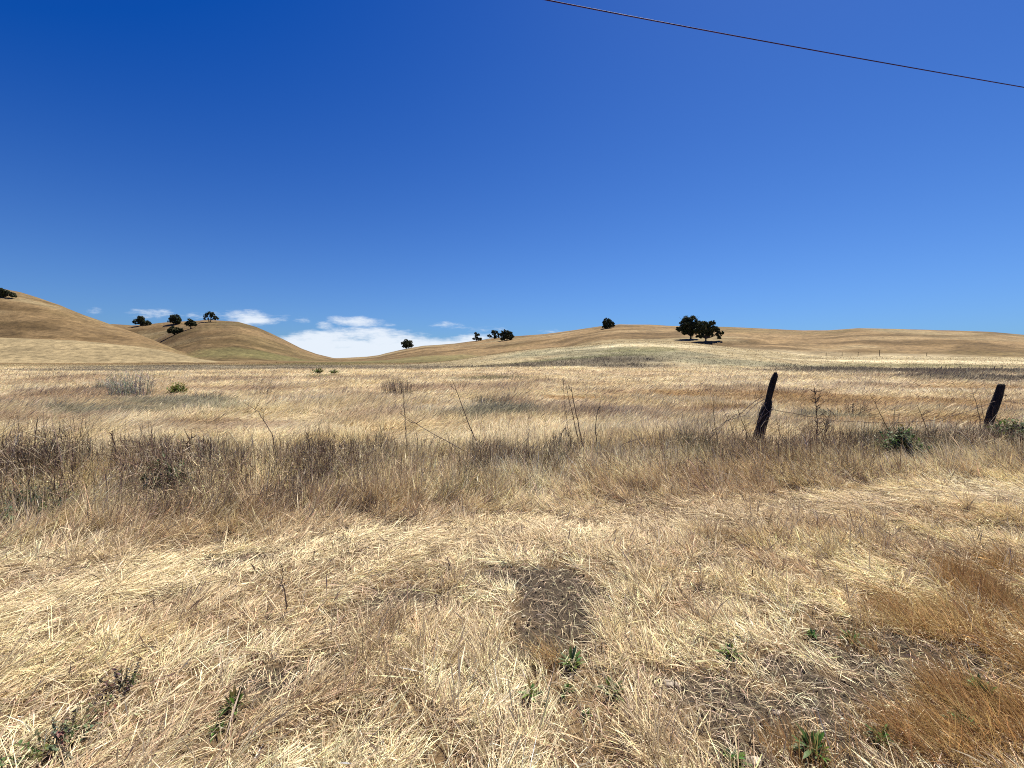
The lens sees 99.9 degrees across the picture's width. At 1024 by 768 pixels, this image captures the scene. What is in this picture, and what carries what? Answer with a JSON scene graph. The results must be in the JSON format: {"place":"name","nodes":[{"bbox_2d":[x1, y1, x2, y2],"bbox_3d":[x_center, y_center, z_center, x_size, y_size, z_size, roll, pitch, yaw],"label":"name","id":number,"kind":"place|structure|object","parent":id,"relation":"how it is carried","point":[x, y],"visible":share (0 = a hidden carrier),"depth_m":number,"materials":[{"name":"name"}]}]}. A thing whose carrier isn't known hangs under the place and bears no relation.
{"place":"outdoors","nodes":[
{"label":"outdoors","id":0,"kind":"place"},
{"bbox_2d":[0,289,215,362],"bbox_3d":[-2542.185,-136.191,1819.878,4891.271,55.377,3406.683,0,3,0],"label":"hill","id":1,"kind":"structure","parent":0,"point":[33,329],"depth_m":188.74,"materials":[{"name":"beige plant"}]},
{"bbox_2d":[0,288,17,296],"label":"oak tree","id":2,"kind":"object","parent":1,"relation":"on","point":[4,292],"visible":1,"depth_m":234.24,"materials":[{"name":"green plant"}]},
{"bbox_2d":[111,320,347,360],"bbox_3d":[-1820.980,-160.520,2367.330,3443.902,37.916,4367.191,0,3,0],"label":"hill","id":3,"kind":"structure","parent":0,"point":[216,340],"depth_m":256.86,"materials":[{"name":"beige plant"}]},
{"bbox_2d":[132,316,151,325],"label":"oak tree","id":4,"kind":"object","parent":3,"relation":"on","point":[140,320],"visible":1,"depth_m":403.45,"materials":[{"name":"green plant"}]},
{"bbox_2d":[167,314,181,323],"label":"oak tree","id":5,"kind":"object","parent":3,"relation":"on","point":[175,319],"visible":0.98,"depth_m":393.84,"materials":[{"name":"green plant"}]},
{"bbox_2d":[166,326,183,334],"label":"oak tree","id":6,"kind":"object","parent":3,"relation":"on","point":[175,330],"visible":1,"depth_m":283.12,"materials":[{"name":"green plant"}]},
{"bbox_2d":[184,318,197,328],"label":"oak tree","id":7,"kind":"object","parent":3,"relation":"on","point":[190,322],"visible":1,"depth_m":288.17,"materials":[{"name":"green plant"}]},
{"bbox_2d":[203,311,218,321],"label":"oak tree","id":8,"kind":"object","parent":3,"relation":"on","point":[212,314],"visible":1,"depth_m":304.90,"materials":[{"name":"green plant"}]},
{"bbox_2d":[0,341,1023,767],"bbox_3d":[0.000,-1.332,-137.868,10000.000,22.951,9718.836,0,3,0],"label":"ground","id":9,"kind":"structure","parent":0,"point":[650,349],"depth_m":2.29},
{"bbox_2d":[1,433,20,483],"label":"dead stalk","id":10,"kind":"object","parent":9,"relation":"on","point":[12,455],"visible":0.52,"depth_m":4.71,"materials":[{"name":"brown plant"}]},
{"bbox_2d":[0,481,76,523],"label":"shrub","id":11,"kind":"object","parent":9,"relation":"on","point":[38,509],"visible":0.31,"depth_m":4.05,"materials":[{"name":"brown plant"}]},
{"bbox_2d":[34,417,43,461],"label":"dead stalk","id":12,"kind":"object","parent":9,"relation":"on","point":[37,422],"visible":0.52,"depth_m":5.68,"materials":[{"name":"brown plant"}]},
{"bbox_2d":[0,429,93,484],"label":"dead shrub","id":13,"kind":"object","parent":9,"relation":"on","point":[21,444],"visible":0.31,"depth_m":5.34,"materials":[{"name":"brown plant"}]},
{"bbox_2d":[0,692,121,767],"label":"seedy weed","id":14,"kind":"object","parent":9,"relation":"on","point":[50,747],"visible":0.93,"depth_m":1.77,"materials":[{"name":"green plant"}]},
{"bbox_2d":[89,375,119,388],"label":"grey shrub","id":15,"kind":"object","parent":9,"relation":"on","point":[98,384],"visible":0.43,"depth_m":18.75,"materials":[{"name":"beige plant"}]},
{"bbox_2d":[93,655,141,698],"bbox_3d":[-1.887,1.431,2.060,0.180,0.135,0.176,-3,4,-39],"label":"seedy weed","id":16,"kind":"object","parent":9,"relation":"on","point":[132,681],"visible":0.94,"depth_m":2.06,"materials":[{"name":"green plant"}]},
{"bbox_2d":[100,368,156,396],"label":"grey shrub","id":17,"kind":"object","parent":9,"relation":"on","point":[124,388],"visible":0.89,"depth_m":17.21,"materials":[{"name":"grey plant"}]},
{"bbox_2d":[140,452,195,497],"bbox_3d":[-3.802,1.027,4.802,0.544,0.580,0.509,2,4,27],"label":"shrub","id":18,"kind":"object","parent":9,"relation":"on","point":[167,473],"visible":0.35,"depth_m":4.72,"materials":[{"name":"brown plant"}]},
{"bbox_2d":[166,382,188,393],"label":"green bush","id":19,"kind":"object","parent":9,"relation":"on","point":[175,388],"visible":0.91,"depth_m":19.06,"materials":[{"name":"green plant"}]},
{"bbox_2d":[145,428,217,472],"bbox_3d":[-4.304,0.941,5.657,0.829,0.678,0.813,-1,4,-23],"label":"dead shrub","id":20,"kind":"object","parent":9,"relation":"on","point":[203,446],"visible":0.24,"depth_m":5.65,"materials":[{"name":"brown plant"}]},
{"bbox_2d":[183,429,194,464],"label":"dead stalk","id":21,"kind":"object","parent":9,"relation":"on","point":[188,441],"visible":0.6,"depth_m":5.88,"materials":[{"name":"brown plant"}]},
{"bbox_2d":[190,391,223,398],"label":"dead shrub","id":22,"kind":"object","parent":9,"relation":"on","point":[212,394],"visible":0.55,"depth_m":15.76,"materials":[{"name":"beige plant"}]},
{"bbox_2d":[207,719,228,742],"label":"green weed","id":23,"kind":"object","parent":9,"relation":"on","point":[214,729],"visible":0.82,"depth_m":1.85,"materials":[{"name":"green plant"}]},
{"bbox_2d":[215,682,260,717],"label":"green weed","id":24,"kind":"object","parent":9,"relation":"on","point":[232,695],"visible":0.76,"depth_m":1.97,"materials":[{"name":"green plant"}]},
{"bbox_2d":[244,400,276,458],"bbox_3d":[-3.677,0.720,6.282,0.509,1.028,0.050,0,3,8],"label":"dead stalk","id":25,"kind":"object","parent":9,"relation":"on","point":[267,426],"visible":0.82,"depth_m":6.27,"materials":[{"name":"brown plant"}]},
{"bbox_2d":[249,378,272,396],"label":"dead shrub","id":26,"kind":"object","parent":9,"relation":"on","point":[261,387],"visible":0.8,"depth_m":18.10,"materials":[{"name":"beige plant"}]},
{"bbox_2d":[279,563,287,611],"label":"dead stalk","id":27,"kind":"object","parent":9,"relation":"on","point":[282,586],"visible":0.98,"depth_m":2.69,"materials":[{"name":"brown plant"}]},
{"bbox_2d":[310,367,322,373],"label":"green bush","id":28,"kind":"object","parent":9,"relation":"on","point":[316,370],"visible":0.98,"depth_m":44.02,"materials":[{"name":"green plant"}]},
{"bbox_2d":[381,375,413,394],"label":"dead shrub","id":29,"kind":"object","parent":9,"relation":"on","point":[394,390],"visible":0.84,"depth_m":18.66,"materials":[{"name":"plant"}]},
{"bbox_2d":[403,391,406,438],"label":"dead stalk","id":30,"kind":"object","parent":9,"relation":"on","point":[404,415],"visible":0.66,"depth_m":6.67,"materials":[{"name":"brown plant"}]},
{"bbox_2d":[400,413,466,451],"bbox_3d":[-0.953,0.825,6.277,1.382,0.792,0.095,0,3,3],"label":"dead stalk","id":31,"kind":"object","parent":9,"relation":"on","point":[429,431],"visible":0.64,"depth_m":6.29,"materials":[{"name":"brown plant"}]},
{"bbox_2d":[450,383,477,442],"bbox_3d":[-0.746,0.564,6.691,0.532,1.255,0.083,1,4,16],"label":"dead stalk","id":32,"kind":"object","parent":9,"relation":"on","point":[464,412],"visible":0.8,"depth_m":6.66,"materials":[{"name":"brown plant"}]},
{"bbox_2d":[469,392,510,403],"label":"dead shrub","id":33,"kind":"object","parent":9,"relation":"on","point":[494,398],"visible":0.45,"depth_m":13.67,"materials":[{"name":"brown plant"}]},
{"bbox_2d":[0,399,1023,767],"bbox_3d":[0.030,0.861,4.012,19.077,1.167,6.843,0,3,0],"label":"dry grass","id":34,"kind":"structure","parent":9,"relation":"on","point":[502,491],"depth_m":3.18,"materials":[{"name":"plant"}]},
{"bbox_2d":[0,340,1023,465],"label":"meadow grass","id":35,"kind":"structure","parent":9,"relation":"on","point":[318,396],"depth_m":14.89,"materials":[{"name":"beige plant"}]},
{"bbox_2d":[0,386,1023,527],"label":"dry brush","id":36,"kind":"object","parent":9,"relation":"on","point":[321,450],"visible":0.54,"depth_m":5.37,"materials":[{"name":"brown plant"}]},
{"bbox_2d":[4,508,1021,767],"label":"soil clods","id":37,"kind":"object","parent":9,"relation":"on","point":[690,676],"visible":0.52,"depth_m":2.20,"materials":[{"name":"soil"}]},
{"bbox_2d":[518,676,546,703],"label":"green weed","id":38,"kind":"object","parent":9,"relation":"on","point":[530,686],"visible":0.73,"depth_m":2.04,"materials":[{"name":"green plant"}]},
{"bbox_2d":[562,378,569,440],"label":"dead stalk","id":39,"kind":"object","parent":9,"relation":"on","point":[564,404],"visible":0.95,"depth_m":6.96,"materials":[{"name":"brown plant"}]},
{"bbox_2d":[543,429,590,454],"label":"dead shrub","id":40,"kind":"object","parent":9,"relation":"on","point":[567,439],"visible":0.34,"depth_m":7.01,"materials":[{"name":"plant"}]},
{"bbox_2d":[560,682,574,698],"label":"green weed","id":41,"kind":"object","parent":9,"relation":"on","point":[567,686],"visible":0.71,"depth_m":2.06,"materials":[{"name":"green plant"}]},
{"bbox_2d":[558,646,586,670],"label":"green weed","id":42,"kind":"object","parent":9,"relation":"on","point":[571,654],"visible":0.91,"depth_m":2.24,"materials":[{"name":"green plant"}]},
{"bbox_2d":[566,386,580,448],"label":"dead stalk","id":43,"kind":"object","parent":9,"relation":"on","point":[572,413],"visible":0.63,"depth_m":6.91,"materials":[{"name":"brown plant"}]},
{"bbox_2d":[568,385,583,448],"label":"dead stalk","id":44,"kind":"object","parent":9,"relation":"on","point":[576,415],"visible":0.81,"depth_m":6.86,"materials":[{"name":"brown plant"}]},
{"bbox_2d":[582,708,591,719],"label":"green weed","id":45,"kind":"object","parent":9,"relation":"on","point":[588,712],"visible":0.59,"depth_m":1.94,"materials":[{"name":"green plant"}]},
{"bbox_2d":[595,406,600,442],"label":"dead stalk","id":46,"kind":"object","parent":9,"relation":"on","point":[595,425],"visible":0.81,"depth_m":6.98,"materials":[{"name":"brown plant"}]},
{"bbox_2d":[598,675,626,700],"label":"green weed","id":47,"kind":"object","parent":9,"relation":"on","point":[608,683],"visible":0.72,"depth_m":2.07,"materials":[{"name":"green plant"}]},
{"bbox_2d":[663,679,677,687],"bbox_3d":[0.781,1.478,2.121,0.073,0.036,0.052,0,3,0],"label":"stone","id":48,"kind":"object","parent":9,"relation":"on","point":[671,684],"visible":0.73,"depth_m":2.11,"materials":[{"name":"beige stone"}]},
{"bbox_2d":[711,641,744,663],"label":"green weed","id":49,"kind":"object","parent":9,"relation":"on","point":[728,649],"visible":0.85,"depth_m":2.30,"materials":[{"name":"green plant"}]},
{"bbox_2d":[717,742,751,767],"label":"green weed","id":50,"kind":"object","parent":9,"relation":"on","point":[741,754],"visible":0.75,"depth_m":1.71,"materials":[{"name":"green plant"}]},
{"bbox_2d":[745,756,760,766],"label":"stone","id":51,"kind":"object","parent":9,"relation":"on","point":[749,760],"visible":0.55,"depth_m":1.71,"materials":[{"name":"beige stone"}]},
{"bbox_2d":[752,372,777,445],"bbox_3d":[4.644,0.519,7.948,0.474,1.488,0.183,0,3,0],"label":"fence post","id":52,"kind":"object","parent":9,"relation":"on","point":[770,391],"visible":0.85,"depth_m":7.89,"materials":[{"name":"brown wood"}]},
{"bbox_2d":[707,395,765,442],"bbox_3d":[3.934,0.601,7.610,1.472,0.771,0.124,-2,4,-25],"label":"barbed wire","id":53,"kind":"object","parent":52,"relation":"attached to","point":[738,414],"visible":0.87,"depth_m":7.73,"materials":[{"name":"grey metal"}]},
{"bbox_2d":[712,398,765,430],"bbox_3d":[4.007,0.551,7.618,1.348,0.567,0.080,-1,4,-23],"label":"barbed wire","id":54,"kind":"object","parent":52,"relation":"attached to","point":[740,416],"visible":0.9,"depth_m":7.63,"materials":[{"name":"grey metal"}]},
{"bbox_2d":[757,402,772,423],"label":"dry vine","id":55,"kind":"object","parent":52,"relation":"attached to","point":[763,411],"visible":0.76,"depth_m":7.89,"materials":[{"name":"brown plant"}]},
{"bbox_2d":[770,401,994,423],"bbox_3d":[7.691,0.613,8.755,6.204,0.418,0.139,-1,4,-16],"label":"barbed wire","id":56,"kind":"object","parent":52,"relation":"attached to","point":[877,422],"visible":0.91,"depth_m":8.66,"materials":[{"name":"grey metal"}]},
{"bbox_2d":[515,540,1023,767],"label":"rust grass","id":57,"kind":"structure","parent":9,"relation":"on","point":[992,588],"depth_m":2.02,"materials":[{"name":"brown plant"}]},
{"bbox_2d":[771,709,781,714],"bbox_3d":[1.202,1.489,1.950,0.050,0.025,0.034,0,3,0],"label":"stone","id":58,"kind":"object","parent":9,"relation":"on","point":[774,710],"visible":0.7,"depth_m":1.95,"materials":[{"name":"beige stone"}]},
{"bbox_2d":[785,723,832,767],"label":"green weed","id":59,"kind":"object","parent":9,"relation":"on","point":[820,736],"visible":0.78,"depth_m":1.75,"materials":[{"name":"green plant"}]},
{"bbox_2d":[804,628,819,638],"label":"green weed","id":60,"kind":"object","parent":9,"relation":"on","point":[811,632],"visible":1,"depth_m":2.46,"materials":[{"name":"green plant"}]},
{"bbox_2d":[810,384,826,435],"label":"dead stalk","id":61,"kind":"object","parent":9,"relation":"on","point":[815,392],"visible":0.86,"depth_m":7.97,"materials":[{"name":"brown plant"}]},
{"bbox_2d":[818,411,831,436],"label":"dead stalk","id":62,"kind":"object","parent":9,"relation":"on","point":[826,422],"visible":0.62,"depth_m":7.89,"materials":[{"name":"brown plant"}]},
{"bbox_2d":[838,629,867,646],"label":"green weed","id":63,"kind":"object","parent":9,"relation":"on","point":[852,637],"visible":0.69,"depth_m":2.42,"materials":[{"name":"green plant"}]},
{"bbox_2d":[836,401,870,414],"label":"dead shrub","id":64,"kind":"object","parent":9,"relation":"on","point":[866,407],"visible":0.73,"depth_m":12.09,"materials":[{"name":"brown plant"}]},
{"bbox_2d":[865,723,902,750],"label":"green weed","id":65,"kind":"object","parent":9,"relation":"on","point":[883,733],"visible":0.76,"depth_m":1.80,"materials":[{"name":"green plant"}]},
{"bbox_2d":[872,424,934,458],"bbox_3d":[5.920,0.918,6.570,0.737,0.632,0.766,0,3,0],"label":"leafy weed","id":66,"kind":"object","parent":9,"relation":"on","point":[899,434],"visible":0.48,"depth_m":6.50,"materials":[{"name":"green plant"}]},
{"bbox_2d":[941,705,989,741],"bbox_3d":[1.970,1.458,1.852,0.114,0.082,0.159,-1,4,-19],"label":"green weed","id":67,"kind":"object","parent":9,"relation":"on","point":[954,715],"visible":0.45,"depth_m":1.87,"materials":[{"name":"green plant"}]},
{"bbox_2d":[955,670,996,700],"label":"green weed","id":68,"kind":"object","parent":9,"relation":"on","point":[978,675],"visible":0.38,"depth_m":2.04,"materials":[{"name":"green plant"}]},
{"bbox_2d":[984,384,1006,425],"bbox_3d":[10.802,0.593,9.654,0.486,1.208,0.172,0,3,0],"label":"fence post","id":69,"kind":"object","parent":9,"relation":"on","point":[997,398],"visible":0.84,"depth_m":9.59,"materials":[{"name":"brown wood"}]},
{"bbox_2d":[983,417,1023,442],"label":"green bush","id":70,"kind":"object","parent":9,"relation":"on","point":[1016,426],"visible":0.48,"depth_m":8.29,"materials":[{"name":"green plant"}]},
{"bbox_2d":[0,0,1023,357],"label":"sky","id":71,"kind":"structure","parent":0,"point":[329,178],"materials":[{"name":"blue"}]},
{"bbox_2d":[341,324,1023,359],"bbox_3d":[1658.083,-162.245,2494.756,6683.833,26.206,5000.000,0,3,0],"label":"hill","id":72,"kind":"structure","parent":0,"point":[863,342],"depth_m":206.64,"materials":[{"name":"beige plant"}]},
{"bbox_2d":[401,339,413,348],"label":"oak tree","id":73,"kind":"object","parent":72,"relation":"on","point":[406,343],"visible":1,"depth_m":343.07,"materials":[{"name":"green plant"}]},
{"bbox_2d":[472,332,481,340],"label":"oak tree","id":74,"kind":"object","parent":72,"relation":"on","point":[476,336],"visible":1,"depth_m":317.06,"materials":[{"name":"green plant"}]},
{"bbox_2d":[487,330,499,338],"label":"oak tree","id":75,"kind":"object","parent":72,"relation":"on","point":[494,333],"visible":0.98,"depth_m":305.58,"materials":[{"name":"green plant"}]},
{"bbox_2d":[499,329,514,340],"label":"oak tree","id":76,"kind":"object","parent":72,"relation":"on","point":[507,335],"visible":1,"depth_m":276.98,"materials":[{"name":"green plant"}]},
{"bbox_2d":[602,318,614,327],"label":"oak tree","id":77,"kind":"object","parent":72,"relation":"on","point":[608,323],"visible":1,"depth_m":255.29,"materials":[{"name":"green plant"}]},
{"bbox_2d":[676,315,701,338],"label":"oak tree","id":78,"kind":"object","parent":72,"relation":"on","point":[687,326],"visible":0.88,"depth_m":197.29,"materials":[{"name":"green plant"}]},
{"bbox_2d":[693,320,723,340],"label":"oak tree","id":79,"kind":"object","parent":72,"relation":"on","point":[706,330],"visible":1,"depth_m":188.66,"materials":[{"name":"green plant"}]},
{"bbox_2d":[545,0,1023,87],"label":"overhead cable","id":80,"kind":"object","parent":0,"point":[772,42],"visible":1,"depth_m":7.82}
]}

